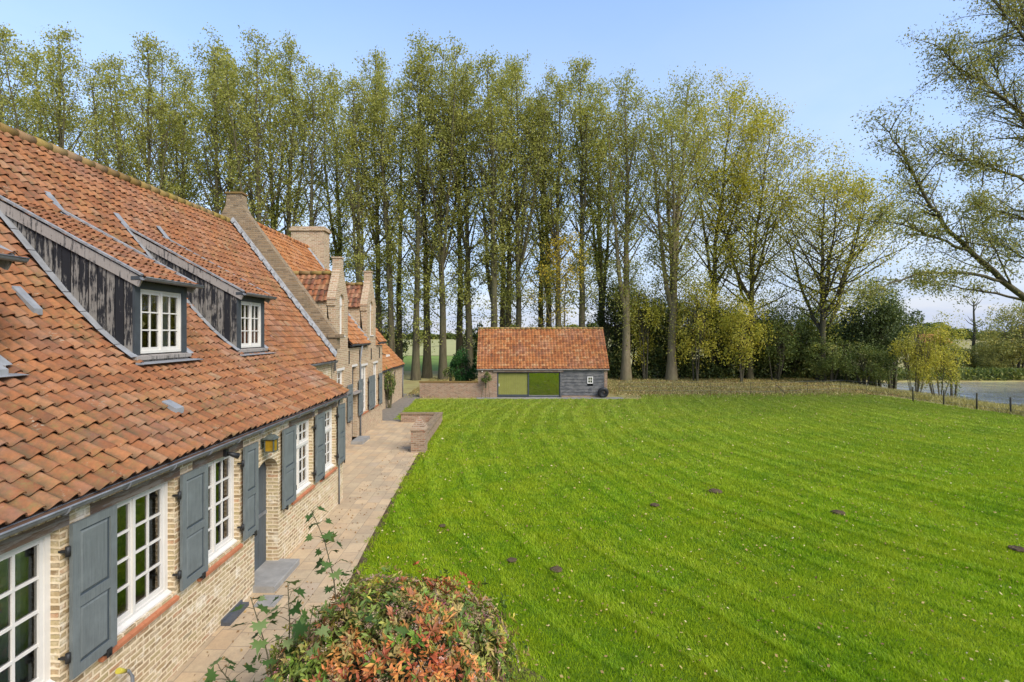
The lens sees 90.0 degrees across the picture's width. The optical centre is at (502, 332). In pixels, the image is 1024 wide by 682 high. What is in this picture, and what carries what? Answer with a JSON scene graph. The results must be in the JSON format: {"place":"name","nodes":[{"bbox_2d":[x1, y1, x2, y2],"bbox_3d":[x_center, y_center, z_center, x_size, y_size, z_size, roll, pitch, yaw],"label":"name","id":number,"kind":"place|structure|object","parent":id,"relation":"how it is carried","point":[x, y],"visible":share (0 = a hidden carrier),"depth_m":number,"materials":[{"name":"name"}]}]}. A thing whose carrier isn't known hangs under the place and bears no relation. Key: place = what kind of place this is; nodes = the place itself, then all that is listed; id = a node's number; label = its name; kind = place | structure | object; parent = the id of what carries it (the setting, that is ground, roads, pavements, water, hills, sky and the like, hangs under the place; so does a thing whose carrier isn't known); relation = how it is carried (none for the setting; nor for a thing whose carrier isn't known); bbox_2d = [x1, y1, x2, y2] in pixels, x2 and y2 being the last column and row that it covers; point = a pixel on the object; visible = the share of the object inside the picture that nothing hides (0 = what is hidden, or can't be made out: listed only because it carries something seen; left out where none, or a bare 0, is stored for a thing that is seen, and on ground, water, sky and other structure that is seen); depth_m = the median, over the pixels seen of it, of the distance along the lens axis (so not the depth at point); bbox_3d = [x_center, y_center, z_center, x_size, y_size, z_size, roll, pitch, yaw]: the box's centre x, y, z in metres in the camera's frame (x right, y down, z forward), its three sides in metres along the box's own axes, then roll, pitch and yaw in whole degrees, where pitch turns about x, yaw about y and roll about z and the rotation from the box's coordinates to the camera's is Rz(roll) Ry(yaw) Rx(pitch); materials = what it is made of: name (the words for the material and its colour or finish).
{"place":"outdoors","nodes":[
{"label":"outdoors","id":0,"kind":"place"},
{"bbox_2d":[168,421,440,681],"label":"terrace","id":1,"kind":"structure","parent":0,"point":[363,463],"depth_m":9.95,"materials":[{"name":"beige stone"}]},
{"bbox_2d":[382,394,421,420],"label":"gravel path","id":2,"kind":"structure","parent":0,"point":[396,408],"depth_m":28.94,"materials":[{"name":"grey gravel"}]},
{"bbox_2d":[403,356,476,370],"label":"meadow","id":3,"kind":"structure","parent":0,"point":[407,360],"depth_m":73.91,"materials":[{"name":"green plant"}]},
{"bbox_2d":[0,0,1023,333],"label":"sky","id":4,"kind":"structure","parent":0,"point":[836,59],"materials":[{"name":"blue"}]},
{"bbox_2d":[386,339,699,354],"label":"dry field","id":5,"kind":"structure","parent":0,"point":[451,346],"depth_m":148.90,"materials":[{"name":"plant"}]},
{"bbox_2d":[136,334,1023,501],"bbox_3d":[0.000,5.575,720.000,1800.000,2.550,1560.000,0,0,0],"label":"ground","id":6,"kind":"structure","parent":0,"point":[409,385],"depth_m":43.41,"materials":[{"name":"green plant"}]},
{"bbox_2d":[0,24,58,143],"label":"poplar tree","id":7,"kind":"object","parent":6,"relation":"on","point":[21,101],"visible":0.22,"depth_m":50.28,"materials":[{"name":"green plant"}]},
{"bbox_2d":[5,40,94,150],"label":"poplar tree","id":8,"kind":"object","parent":6,"relation":"on","point":[35,54],"visible":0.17,"depth_m":56.02,"materials":[{"name":"green plant"}]},
{"bbox_2d":[0,21,112,166],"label":"poplar tree","id":9,"kind":"object","parent":6,"relation":"on","point":[59,88],"visible":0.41,"depth_m":44.75,"materials":[{"name":"green plant"}]},
{"bbox_2d":[58,58,134,172],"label":"poplar tree","id":10,"kind":"object","parent":6,"relation":"on","point":[88,83],"visible":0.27,"depth_m":52.44,"materials":[{"name":"green plant"}]},
{"bbox_2d":[70,50,155,355],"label":"poplar tree","id":11,"kind":"object","parent":6,"relation":"on","point":[112,64],"visible":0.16,"depth_m":54.75,"materials":[{"name":"green plant"}]},
{"bbox_2d":[79,31,202,327],"bbox_3d":[-32.819,-11.745,46.656,7.420,32.105,8.836,0,0,24],"label":"poplar tree","id":12,"kind":"object","parent":6,"relation":"on","point":[149,137],"visible":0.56,"depth_m":46.34,"materials":[{"name":"green plant"}]},
{"bbox_2d":[115,49,222,208],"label":"poplar tree","id":13,"kind":"object","parent":6,"relation":"on","point":[162,85],"visible":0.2,"depth_m":56.90,"materials":[{"name":"green plant"}]},
{"bbox_2d":[0,122,351,681],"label":"farmhouse wing","id":14,"kind":"structure","parent":6,"relation":"on","point":[104,575],"depth_m":7.58,"materials":[{"name":"orange tile"}]},
{"bbox_2d":[0,513,68,681],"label":"window","id":15,"kind":"structure","parent":14,"relation":"in","point":[16,580],"depth_m":4.63,"materials":[{"name":"beige paint"}]},
{"bbox_2d":[90,467,179,662],"bbox_3d":[-4.158,2.497,5.795,0.205,1.697,1.410,0,0,0],"label":"window","id":16,"kind":"structure","parent":14,"relation":"in","point":[134,610],"depth_m":5.91,"materials":[{"name":"beige paint"}]},
{"bbox_2d":[140,289,180,353],"bbox_3d":[-5.708,-0.179,8.435,0.187,1.049,1.030,0,0,0],"label":"dormer window","id":17,"kind":"structure","parent":14,"relation":"in","point":[163,313],"depth_m":8.45,"materials":[{"name":"beige paint"}]},
{"bbox_2d":[192,441,242,581],"bbox_3d":[-4.158,2.497,7.425,0.205,1.697,1.310,0,0,0],"label":"window","id":18,"kind":"structure","parent":14,"relation":"in","point":[215,549],"depth_m":7.55,"materials":[{"name":"beige paint"}]},
{"bbox_2d":[241,301,260,347],"bbox_3d":[-5.708,-0.179,11.440,0.187,1.049,0.940,0,0,0],"label":"dormer window","id":19,"kind":"structure","parent":14,"relation":"in","point":[250,318],"depth_m":11.45,"materials":[{"name":"beige paint"}]},
{"bbox_2d":[254,462,266,571],"bbox_3d":[-4.330,3.205,8.910,0.060,1.990,0.894,0,0,0],"label":"door","id":20,"kind":"structure","parent":14,"relation":"in","point":[259,540],"depth_m":9.18,"materials":[{"name":"grey wood"}]},
{"bbox_2d":[260,432,278,452],"bbox_3d":[-3.967,1.860,8.720,0.265,0.320,0.210,0,0,0],"label":"wall lantern","id":21,"kind":"object","parent":14,"relation":"attached to","point":[269,443],"depth_m":8.65,"materials":[{"name":"yellow glass"}]},
{"bbox_2d":[289,411,314,504],"bbox_3d":[-4.157,2.496,10.495,0.205,1.697,1.330,0,0,0],"label":"window","id":22,"kind":"structure","parent":14,"relation":"in","point":[301,485],"depth_m":10.74,"materials":[{"name":"beige paint"}]},
{"bbox_2d":[318,402,337,481],"bbox_3d":[-4.157,2.496,12.015,0.205,1.697,1.290,0,0,0],"label":"window","id":23,"kind":"structure","parent":14,"relation":"in","point":[328,428],"depth_m":12.33,"materials":[{"name":"beige paint"}]},
{"bbox_2d":[136,59,222,208],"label":"poplar tree","id":24,"kind":"object","parent":6,"relation":"on","point":[186,78],"visible":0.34,"depth_m":53.22,"materials":[{"name":"green plant"}]},
{"bbox_2d":[172,22,269,213],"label":"poplar tree","id":25,"kind":"object","parent":6,"relation":"on","point":[207,133],"visible":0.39,"depth_m":47.61,"materials":[{"name":"green plant"}]},
{"bbox_2d":[182,48,268,219],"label":"poplar tree","id":26,"kind":"object","parent":6,"relation":"on","point":[219,148],"visible":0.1,"depth_m":54.71,"materials":[{"name":"green plant"}]},
{"bbox_2d":[201,25,301,233],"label":"poplar tree","id":27,"kind":"object","parent":6,"relation":"on","point":[242,118],"visible":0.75,"depth_m":45.59,"materials":[{"name":"green plant"}]},
{"bbox_2d":[142,192,386,447],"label":"gabled house","id":28,"kind":"structure","parent":6,"relation":"on","point":[338,312],"depth_m":19.35,"materials":[{"name":"yellow brick"}]},
{"bbox_2d":[234,45,317,233],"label":"poplar tree","id":29,"kind":"object","parent":6,"relation":"on","point":[272,208],"visible":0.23,"depth_m":56.01,"materials":[{"name":"green plant"}]},
{"bbox_2d":[223,28,338,236],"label":"poplar tree","id":30,"kind":"object","parent":6,"relation":"on","point":[288,91],"visible":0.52,"depth_m":49.94,"materials":[{"name":"green plant"}]},
{"bbox_2d":[275,64,347,253],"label":"poplar tree","id":31,"kind":"object","parent":6,"relation":"on","point":[312,216],"visible":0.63,"depth_m":46.83,"materials":[{"name":"green plant"}]},
{"bbox_2d":[299,63,372,280],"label":"poplar tree","id":32,"kind":"object","parent":6,"relation":"on","point":[339,244],"visible":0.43,"depth_m":51.40,"materials":[{"name":"green plant"}]},
{"bbox_2d":[318,71,393,325],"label":"poplar tree","id":33,"kind":"object","parent":6,"relation":"on","point":[359,254],"visible":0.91,"depth_m":45.26,"materials":[{"name":"green plant"}]},
{"bbox_2d":[334,46,415,342],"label":"poplar tree","id":34,"kind":"object","parent":6,"relation":"on","point":[377,294],"visible":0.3,"depth_m":49.77,"materials":[{"name":"green plant"}]},
{"bbox_2d":[352,64,420,351],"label":"poplar tree","id":35,"kind":"object","parent":6,"relation":"on","point":[376,101],"visible":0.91,"depth_m":46.42,"materials":[{"name":"green plant"}]},
{"bbox_2d":[376,340,404,409],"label":"outbuilding","id":36,"kind":"structure","parent":6,"relation":"on","point":[394,362],"depth_m":31.97,"materials":[{"name":"yellow brick"}]},
{"bbox_2d":[384,367,395,407],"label":"climbing vine","id":37,"kind":"object","parent":36,"relation":"attached to","point":[390,378],"visible":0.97,"depth_m":28.95,"materials":[{"name":"green plant"}]},
{"bbox_2d":[340,420,442,601],"bbox_3d":[-2.730,4.278,9.501,0.491,0.001,31.007,0,0,-1],"label":"soil strip","id":38,"kind":"object","parent":6,"relation":"on","point":[363,558],"visible":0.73,"depth_m":10.86,"materials":[{"name":"brown soil"}]},
{"bbox_2d":[372,76,432,373],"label":"poplar tree","id":39,"kind":"object","parent":6,"relation":"on","point":[399,353],"visible":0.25,"depth_m":52.74,"materials":[{"name":"green plant"}]},
{"bbox_2d":[377,41,462,380],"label":"poplar tree","id":40,"kind":"object","parent":6,"relation":"on","point":[416,345],"visible":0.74,"depth_m":46.15,"materials":[{"name":"green plant"}]},
{"bbox_2d":[400,412,442,452],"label":"terrace wall","id":41,"kind":"structure","parent":6,"relation":"on","point":[422,431],"depth_m":20.05,"materials":[{"name":"brown brick"}]},
{"bbox_2d":[384,24,467,377],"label":"poplar tree","id":42,"kind":"object","parent":6,"relation":"on","point":[427,367],"visible":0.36,"depth_m":47.81,"materials":[{"name":"green plant"}]},
{"bbox_2d":[393,30,483,379],"bbox_3d":[-5.300,-11.144,45.970,8.025,30.899,8.787,0,0,-3],"label":"poplar tree","id":43,"kind":"object","parent":6,"relation":"on","point":[443,250],"visible":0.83,"depth_m":45.74,"materials":[{"name":"green plant"}]},
{"bbox_2d":[419,381,477,397],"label":"garden wall","id":44,"kind":"structure","parent":6,"relation":"on","point":[453,389],"depth_m":33.95,"materials":[{"name":"brown brick"}]},
{"bbox_2d":[433,63,487,374],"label":"poplar tree","id":45,"kind":"object","parent":6,"relation":"on","point":[459,338],"visible":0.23,"depth_m":49.76,"materials":[{"name":"green plant"}]},
{"bbox_2d":[450,346,477,380],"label":"laurel bush","id":46,"kind":"object","parent":6,"relation":"on","point":[469,375],"visible":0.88,"depth_m":36.41,"materials":[{"name":"green plant"}]},
{"bbox_2d":[418,59,520,373],"bbox_3d":[-3.005,-10.628,47.110,9.738,29.865,7.356,0,0,20],"label":"poplar tree","id":47,"kind":"object","parent":6,"relation":"on","point":[467,289],"visible":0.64,"depth_m":46.81,"materials":[{"name":"green plant"}]},
{"bbox_2d":[445,45,528,341],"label":"poplar tree","id":48,"kind":"object","parent":6,"relation":"on","point":[492,283],"visible":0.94,"depth_m":45.08,"materials":[{"name":"green plant"}]},
{"bbox_2d":[473,65,527,326],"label":"poplar tree","id":49,"kind":"object","parent":6,"relation":"on","point":[502,311],"visible":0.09,"depth_m":52.74,"materials":[{"name":"green plant"}]},
{"bbox_2d":[471,50,540,326],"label":"poplar tree","id":50,"kind":"object","parent":6,"relation":"on","point":[510,285],"visible":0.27,"depth_m":48.91,"materials":[{"name":"green plant"}]},
{"bbox_2d":[480,55,568,326],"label":"poplar tree","id":51,"kind":"object","parent":6,"relation":"on","point":[519,258],"visible":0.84,"depth_m":46.13,"materials":[{"name":"green plant"}]},
{"bbox_2d":[477,327,608,396],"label":"barn","id":52,"kind":"structure","parent":6,"relation":"on","point":[542,361],"depth_m":34.39,"materials":[{"name":"orange tile"}]},
{"bbox_2d":[499,373,527,393],"bbox_3d":[0.705,3.390,34.022,1.944,1.420,0.085,0,0,0],"label":"sliding door","id":53,"kind":"structure","parent":52,"relation":"in","point":[502,376],"depth_m":34.04,"materials":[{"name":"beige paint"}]},
{"bbox_2d":[512,102,577,326],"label":"poplar tree","id":54,"kind":"object","parent":6,"relation":"on","point":[540,310],"visible":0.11,"depth_m":52.74,"materials":[{"name":"green plant"}]},
{"bbox_2d":[476,397,623,398],"bbox_3d":[3.100,4.270,33.475,9.600,0.001,1.050,0,0,0],"label":"concrete strip","id":55,"kind":"object","parent":6,"relation":"on","point":[549,397],"visible":0.8,"depth_m":33.78,"materials":[{"name":"grey concrete"}]},
{"bbox_2d":[513,94,587,326],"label":"poplar tree","id":56,"kind":"object","parent":6,"relation":"on","point":[545,276],"visible":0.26,"depth_m":48.78,"materials":[{"name":"green plant"}]},
{"bbox_2d":[517,72,597,326],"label":"poplar tree","id":57,"kind":"object","parent":6,"relation":"on","point":[547,206],"visible":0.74,"depth_m":46.73,"materials":[{"name":"green plant"}]},
{"bbox_2d":[521,223,593,326],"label":"maple tree","id":58,"kind":"object","parent":6,"relation":"on","point":[567,279],"visible":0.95,"depth_m":43.09,"materials":[{"name":"green plant"}]},
{"bbox_2d":[544,55,629,326],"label":"poplar tree","id":59,"kind":"object","parent":6,"relation":"on","point":[584,112],"visible":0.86,"depth_m":45.92,"materials":[{"name":"green plant"}]},
{"bbox_2d":[563,75,636,326],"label":"poplar tree","id":60,"kind":"object","parent":6,"relation":"on","point":[600,253],"visible":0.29,"depth_m":52.64,"materials":[{"name":"green plant"}]},
{"bbox_2d":[585,281,641,376],"bbox_3d":[10.685,-0.371,49.564,5.013,9.600,5.701,0,0,-43],"label":"hedge shrub","id":61,"kind":"object","parent":6,"relation":"on","point":[607,324],"visible":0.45,"depth_m":49.05,"materials":[{"name":"green plant"}]},
{"bbox_2d":[572,63,666,380],"bbox_3d":[10.826,-9.730,46.091,8.722,28.067,8.656,0,0,0],"label":"poplar tree","id":62,"kind":"object","parent":6,"relation":"on","point":[625,287],"visible":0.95,"depth_m":45.33,"materials":[{"name":"green plant"}]},
{"bbox_2d":[618,288,669,376],"bbox_3d":[14.170,0.025,49.749,5.765,8.811,4.819,0,0,0],"label":"hedge shrub","id":63,"kind":"object","parent":6,"relation":"on","point":[657,337],"visible":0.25,"depth_m":48.89,"materials":[{"name":"green plant"}]},
{"bbox_2d":[630,269,668,379],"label":"hanging sapling","id":64,"kind":"object","parent":6,"relation":"on","point":[641,336],"visible":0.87,"depth_m":46.48,"materials":[{"name":"green plant"}]},
{"bbox_2d":[404,376,917,397],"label":"rough grass","id":65,"kind":"structure","parent":6,"relation":"on","point":[734,390],"depth_m":39.52,"materials":[{"name":"green plant"}]},
{"bbox_2d":[605,64,736,380],"bbox_3d":[14.772,-10.091,46.062,10.568,28.798,11.102,0,0,18],"label":"poplar tree","id":66,"kind":"object","parent":6,"relation":"on","point":[677,217],"visible":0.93,"depth_m":44.94,"materials":[{"name":"green plant"}]},
{"bbox_2d":[661,294,710,377],"bbox_3d":[17.674,0.239,49.600,4.819,8.370,5.765,0,0,31],"label":"hedge shrub","id":67,"kind":"object","parent":6,"relation":"on","point":[688,328],"visible":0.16,"depth_m":48.53,"materials":[{"name":"green plant"}]},
{"bbox_2d":[663,266,726,380],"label":"hanging sapling","id":68,"kind":"object","parent":6,"relation":"on","point":[697,330],"visible":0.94,"depth_m":44.75,"materials":[{"name":"green plant"}]},
{"bbox_2d":[402,322,1022,339],"bbox_3d":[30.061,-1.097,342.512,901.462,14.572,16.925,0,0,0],"label":"treeline","id":69,"kind":"object","parent":6,"relation":"on","point":[927,324],"visible":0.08,"depth_m":336.66,"materials":[{"name":"green plant"}]},
{"bbox_2d":[649,67,796,376],"bbox_3d":[20.829,-10.721,48.844,13.451,30.058,13.933,0,0,-39],"label":"poplar tree","id":70,"kind":"object","parent":6,"relation":"on","point":[727,129],"visible":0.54,"depth_m":47.87,"materials":[{"name":"green plant"}]},
{"bbox_2d":[701,303,749,374],"bbox_3d":[21.226,0.667,49.044,4.819,7.489,5.765,0,0,18],"label":"hedge shrub","id":71,"kind":"object","parent":6,"relation":"on","point":[716,358],"visible":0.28,"depth_m":48.30,"materials":[{"name":"green plant"}]},
{"bbox_2d":[607,337,866,383],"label":"undergrowth","id":72,"kind":"object","parent":6,"relation":"on","point":[721,371],"visible":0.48,"depth_m":47.44,"materials":[{"name":"green plant"}]},
{"bbox_2d":[706,289,777,380],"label":"hanging sapling","id":73,"kind":"object","parent":6,"relation":"on","point":[742,347],"visible":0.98,"depth_m":44.12,"materials":[{"name":"green plant"}]},
{"bbox_2d":[674,89,843,379],"bbox_3d":[22.547,-8.344,47.228,13.665,25.309,14.797,0,0,44],"label":"poplar tree","id":74,"kind":"object","parent":6,"relation":"on","point":[752,276],"visible":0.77,"depth_m":46.66,"materials":[{"name":"green plant"}]},
{"bbox_2d":[746,303,803,378],"bbox_3d":[25.119,0.832,47.370,5.186,7.195,5.165,0,0,32],"label":"hedge shrub","id":75,"kind":"object","parent":6,"relation":"on","point":[776,356],"visible":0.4,"depth_m":46.37,"materials":[{"name":"green plant"}]},
{"bbox_2d":[748,287,805,380],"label":"hanging sapling","id":76,"kind":"object","parent":6,"relation":"on","point":[788,329],"visible":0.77,"depth_m":45.43,"materials":[{"name":"green plant"}]},
{"bbox_2d":[774,319,818,377],"bbox_3d":[27.436,1.405,48.431,4.862,5.952,5.530,0,0,22],"label":"hedge shrub","id":77,"kind":"object","parent":6,"relation":"on","point":[806,336],"visible":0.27,"depth_m":47.12,"materials":[{"name":"green plant"}]},
{"bbox_2d":[789,306,841,378],"bbox_3d":[29.488,0.988,48.933,5.165,7.195,5.186,0,0,20],"label":"hedge shrub","id":78,"kind":"object","parent":6,"relation":"on","point":[814,332],"visible":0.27,"depth_m":48.10,"materials":[{"name":"green plant"}]},
{"bbox_2d":[621,380,1023,411],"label":"wire fence","id":79,"kind":"object","parent":6,"relation":"on","point":[944,401],"visible":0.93,"depth_m":34.23,"materials":[{"name":"grey metal"}]},
{"bbox_2d":[803,334,857,381],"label":"hedge shrub","id":80,"kind":"object","parent":6,"relation":"on","point":[842,360],"visible":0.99,"depth_m":43.09,"materials":[{"name":"green plant"}]},
{"bbox_2d":[813,321,861,380],"bbox_3d":[31.829,1.851,48.190,5.189,6.168,4.337,0,0,41],"label":"hedge shrub","id":81,"kind":"object","parent":6,"relation":"on","point":[842,338],"visible":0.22,"depth_m":47.31,"materials":[{"name":"green plant"}]},
{"bbox_2d":[726,139,956,380],"bbox_3d":[28.691,-6.050,46.034,15.664,20.747,16.671,0,0,0],"label":"poplar tree","id":82,"kind":"object","parent":6,"relation":"on","point":[825,284],"visible":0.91,"depth_m":43.62,"materials":[{"name":"green plant"}]},
{"bbox_2d":[840,341,895,384],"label":"hedge shrub","id":83,"kind":"object","parent":6,"relation":"on","point":[867,364],"visible":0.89,"depth_m":42.10,"materials":[{"name":"green plant"}]},
{"bbox_2d":[834,277,925,386],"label":"grey willow","id":84,"kind":"object","parent":6,"relation":"on","point":[878,325],"visible":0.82,"depth_m":44.82,"materials":[{"name":"green plant"}]},
{"bbox_2d":[881,284,924,388],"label":"grey willow","id":85,"kind":"object","parent":6,"relation":"on","point":[894,382],"visible":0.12,"depth_m":48.88,"materials":[{"name":"green plant"}]},
{"bbox_2d":[783,365,1023,380],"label":"reeds","id":86,"kind":"object","parent":6,"relation":"on","point":[984,373],"visible":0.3,"depth_m":57.74,"materials":[{"name":"green plant"}]},
{"bbox_2d":[800,377,1023,415],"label":"bank grass","id":87,"kind":"structure","parent":6,"relation":"on","point":[971,403],"depth_m":33.06,"materials":[{"name":"plant"}]},
{"bbox_2d":[887,318,942,392],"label":"pond willow","id":88,"kind":"object","parent":6,"relation":"on","point":[920,352],"visible":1,"depth_m":39.74,"materials":[{"name":"green plant"}]},
{"bbox_2d":[841,0,1023,312],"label":"leaning tree","id":89,"kind":"object","parent":6,"relation":"on","point":[982,204],"visible":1,"depth_m":24.19,"materials":[{"name":"green plant"}]},
{"bbox_2d":[898,310,971,395],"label":"pond willow","id":90,"kind":"object","parent":6,"relation":"on","point":[941,337],"visible":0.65,"depth_m":41.25,"materials":[{"name":"green plant"}]},
{"bbox_2d":[939,334,964,396],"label":"alder sapling","id":91,"kind":"object","parent":6,"relation":"on","point":[952,388],"visible":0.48,"depth_m":44.29,"materials":[{"name":"green plant"}]},
{"bbox_2d":[954,343,1008,370],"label":"bank bush","id":92,"kind":"object","parent":6,"relation":"on","point":[976,349],"visible":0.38,"depth_m":63.97,"materials":[{"name":"green plant"}]},
{"bbox_2d":[970,345,1014,377],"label":"bank bush","id":93,"kind":"object","parent":6,"relation":"on","point":[986,363],"visible":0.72,"depth_m":60.73,"materials":[{"name":"green plant"}]},
{"bbox_2d":[970,299,1023,376],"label":"bank bush","id":94,"kind":"object","parent":6,"relation":"on","point":[1015,351],"visible":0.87,"depth_m":61.04,"materials":[{"name":"green plant"}]},
{"bbox_2d":[320,392,1023,681],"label":"lawn","id":95,"kind":"structure","parent":0,"point":[647,623],"depth_m":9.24,"materials":[{"name":"green plant"}]},
{"bbox_2d":[331,653,549,681],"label":"planting bed","id":96,"kind":"object","parent":95,"relation":"on","point":[528,670],"visible":0.17,"depth_m":6.42,"materials":[{"name":"soil"}]},
{"bbox_2d":[204,579,330,681],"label":"maple sapling","id":97,"kind":"object","parent":96,"relation":"on","point":[299,628],"visible":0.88,"depth_m":4.94,"materials":[{"name":"green plant"}]},
{"bbox_2d":[304,506,349,677],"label":"maple sapling","id":98,"kind":"object","parent":96,"relation":"on","point":[329,536],"visible":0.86,"depth_m":5.86,"materials":[{"name":"green plant"}]},
{"bbox_2d":[348,597,412,681],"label":"maple sapling","id":99,"kind":"object","parent":96,"relation":"on","point":[401,629],"visible":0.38,"depth_m":5.01,"materials":[{"name":"green plant"}]},
{"bbox_2d":[253,561,529,681],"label":"autumn shrub","id":100,"kind":"object","parent":96,"relation":"on","point":[423,619],"visible":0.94,"depth_m":5.12,"materials":[{"name":"green plant"}]},
{"bbox_2d":[360,392,1023,681],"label":"fallen leaves","id":101,"kind":"object","parent":95,"relation":"on","point":[828,665],"visible":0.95,"depth_m":10.34,"materials":[{"name":"brown plant"}]},
{"bbox_2d":[853,382,1023,405],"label":"pond water","id":102,"kind":"structure","parent":0,"point":[1005,391],"depth_m":49.65,"materials":[{"name":"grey liquid"}]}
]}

